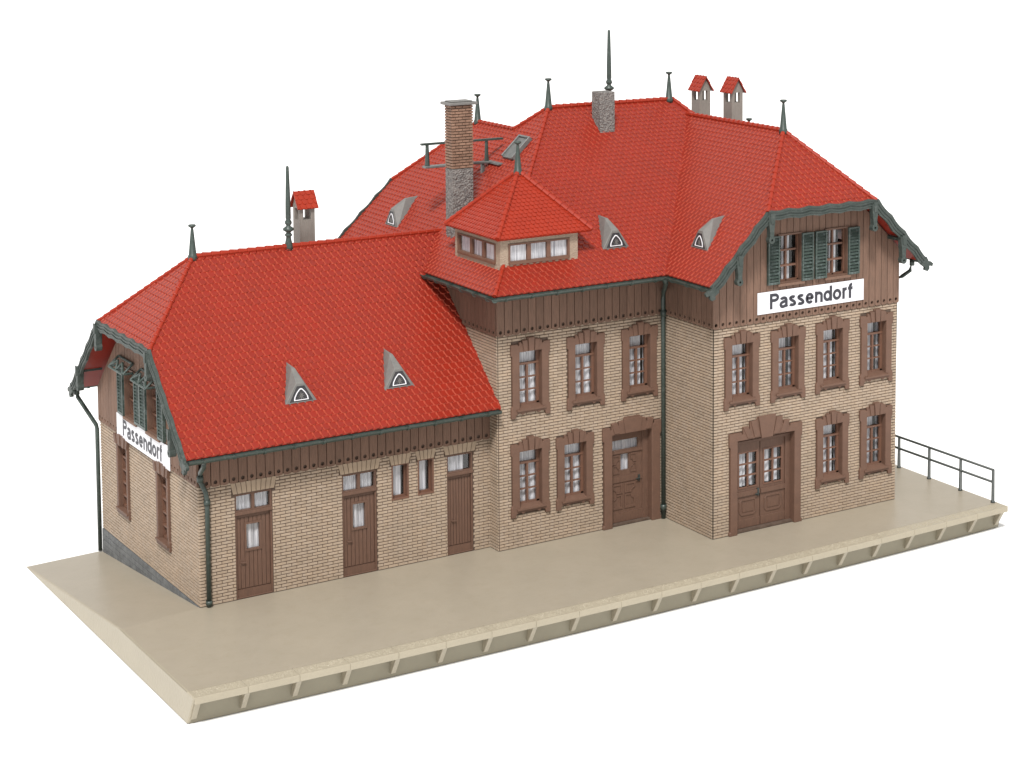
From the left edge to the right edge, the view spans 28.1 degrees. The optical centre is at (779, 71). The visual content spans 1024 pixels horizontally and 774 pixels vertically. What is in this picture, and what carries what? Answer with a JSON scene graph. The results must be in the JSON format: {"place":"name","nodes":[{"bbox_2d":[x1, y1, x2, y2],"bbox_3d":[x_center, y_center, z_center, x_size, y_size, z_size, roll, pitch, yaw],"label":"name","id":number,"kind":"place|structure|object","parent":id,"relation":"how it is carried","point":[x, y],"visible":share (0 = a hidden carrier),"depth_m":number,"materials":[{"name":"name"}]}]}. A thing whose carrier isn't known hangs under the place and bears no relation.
{"place":"outdoors","nodes":[
{"label":"outdoors","id":0,"kind":"place"},
{"bbox_2d":[0,0,1023,773],"bbox_3d":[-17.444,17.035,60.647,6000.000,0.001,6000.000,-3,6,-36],"label":"backdrop","id":1,"kind":"structure","parent":0,"point":[138,138],"depth_m":111.29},
{"bbox_2d":[27,465,1007,723],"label":"station platform","id":2,"kind":"structure","parent":0,"point":[185,661],"depth_m":61.80,"materials":[{"name":"concrete"}]},
{"bbox_2d":[67,30,932,607],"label":"station building","id":3,"kind":"structure","parent":2,"relation":"on","point":[541,326],"depth_m":66.76,"materials":[{"name":"brick"}]},
{"bbox_2d":[113,433,131,520],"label":"window","id":4,"kind":"structure","parent":3,"relation":"in","point":[123,506],"depth_m":66.15,"materials":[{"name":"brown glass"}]},
{"bbox_2d":[108,355,138,426],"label":"window","id":5,"kind":"structure","parent":3,"relation":"in","point":[127,391],"depth_m":65.17,"materials":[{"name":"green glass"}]},
{"bbox_2d":[116,412,169,470],"bbox_3d":[-20.277,11.739,63.965,0.024,0.760,5.080,-3,6,-36],"label":"station sign","id":6,"kind":"object","parent":3,"relation":"attached to","point":[137,437],"visible":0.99,"depth_m":63.89,"materials":[{"name":"paper"}]},
{"bbox_2d":[130,368,165,442],"bbox_3d":[-19.663,10.462,62.939,0.710,2.035,2.200,-3,6,-36],"label":"window","id":7,"kind":"structure","parent":3,"relation":"in","point":[152,420],"depth_m":63.39,"materials":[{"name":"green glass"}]},
{"bbox_2d":[152,460,171,552],"bbox_3d":[-19.160,13.519,62.825,0.430,2.713,1.315,-3,6,-36],"label":"window","id":8,"kind":"structure","parent":3,"relation":"in","point":[163,537],"depth_m":63.01,"materials":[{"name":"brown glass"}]},
{"bbox_2d":[234,489,273,599],"bbox_3d":[-16.124,14.422,61.514,1.190,3.280,0.290,-3,6,-36],"label":"door","id":9,"kind":"structure","parent":3,"relation":"in","point":[253,516],"depth_m":61.53,"materials":[{"name":"brown wood"}]},
{"bbox_2d":[342,469,376,577],"bbox_3d":[-13.320,14.240,63.533,1.170,3.300,0.290,-3,6,-36],"label":"door","id":10,"kind":"structure","parent":3,"relation":"in","point":[359,508],"depth_m":63.56,"materials":[{"name":"brown wood"}]},
{"bbox_2d":[391,463,408,500],"bbox_3d":[-12.185,13.062,64.230,0.590,1.150,0.315,-3,6,-36],"label":"window","id":11,"kind":"structure","parent":3,"relation":"in","point":[395,469],"depth_m":64.33,"materials":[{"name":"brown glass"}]},
{"bbox_2d":[417,458,433,495],"bbox_3d":[-11.460,13.003,64.752,0.560,1.160,0.315,-3,6,-36],"label":"window","id":12,"kind":"structure","parent":3,"relation":"in","point":[422,490],"depth_m":64.83,"materials":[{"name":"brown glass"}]},
{"bbox_2d":[447,451,472,555],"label":"door","id":13,"kind":"structure","parent":3,"relation":"in","point":[459,480],"depth_m":65.58,"materials":[{"name":"brown wood"}]},
{"bbox_2d":[510,336,549,419],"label":"window","id":14,"kind":"structure","parent":3,"relation":"in","point":[529,358],"depth_m":66.15,"materials":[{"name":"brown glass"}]},
{"bbox_2d":[510,435,550,518],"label":"window","id":15,"kind":"structure","parent":3,"relation":"in","point":[529,458],"depth_m":66.44,"materials":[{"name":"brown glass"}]},
{"bbox_2d":[555,428,594,510],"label":"window","id":16,"kind":"structure","parent":3,"relation":"in","point":[575,449],"depth_m":67.42,"materials":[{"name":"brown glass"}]},
{"bbox_2d":[566,329,604,410],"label":"window","id":17,"kind":"structure","parent":3,"relation":"in","point":[585,350],"depth_m":67.37,"materials":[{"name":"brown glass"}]},
{"bbox_2d":[602,414,660,529],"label":"door","id":18,"kind":"structure","parent":3,"relation":"in","point":[631,446],"depth_m":68.81,"materials":[{"name":"brown wood"}]},
{"bbox_2d":[620,321,657,400],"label":"window","id":19,"kind":"structure","parent":3,"relation":"in","point":[630,337],"depth_m":68.60,"materials":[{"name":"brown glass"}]},
{"bbox_2d":[723,329,759,410],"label":"window","id":20,"kind":"structure","parent":3,"relation":"in","point":[733,395],"depth_m":67.42,"materials":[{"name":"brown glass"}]},
{"bbox_2d":[728,413,801,536],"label":"door","id":21,"kind":"structure","parent":3,"relation":"in","point":[760,505],"depth_m":68.38,"materials":[{"name":"brown wood"}]},
{"bbox_2d":[770,322,805,402],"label":"window","id":22,"kind":"structure","parent":3,"relation":"in","point":[796,335],"depth_m":68.55,"materials":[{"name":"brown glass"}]},
{"bbox_2d":[767,231,813,286],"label":"window","id":23,"kind":"structure","parent":3,"relation":"in","point":[804,242],"depth_m":68.23,"materials":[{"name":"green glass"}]},
{"bbox_2d":[757,279,863,314],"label":"station sign","id":24,"kind":"object","parent":3,"relation":"attached to","point":[807,297],"visible":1,"depth_m":68.62,"materials":[{"name":"paper"}]},
{"bbox_2d":[814,410,849,488],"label":"window","id":25,"kind":"structure","parent":3,"relation":"in","point":[823,427],"depth_m":69.97,"materials":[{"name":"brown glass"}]},
{"bbox_2d":[815,315,849,394],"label":"window","id":26,"kind":"structure","parent":3,"relation":"in","point":[823,331],"depth_m":69.64,"materials":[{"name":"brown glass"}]},
{"bbox_2d":[814,226,859,280],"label":"window","id":27,"kind":"structure","parent":3,"relation":"in","point":[850,239],"depth_m":69.37,"materials":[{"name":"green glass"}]},
{"bbox_2d":[858,401,891,478],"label":"window","id":28,"kind":"structure","parent":3,"relation":"in","point":[882,412],"depth_m":71.07,"materials":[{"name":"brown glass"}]},
{"bbox_2d":[859,308,892,385],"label":"window","id":29,"kind":"structure","parent":3,"relation":"in","point":[883,363],"depth_m":70.77,"materials":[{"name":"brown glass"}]},
{"bbox_2d":[895,435,994,502],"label":"railing","id":30,"kind":"object","parent":2,"relation":"on","point":[959,469],"visible":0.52,"depth_m":73.24,"materials":[{"name":"grey metal"}]}
]}

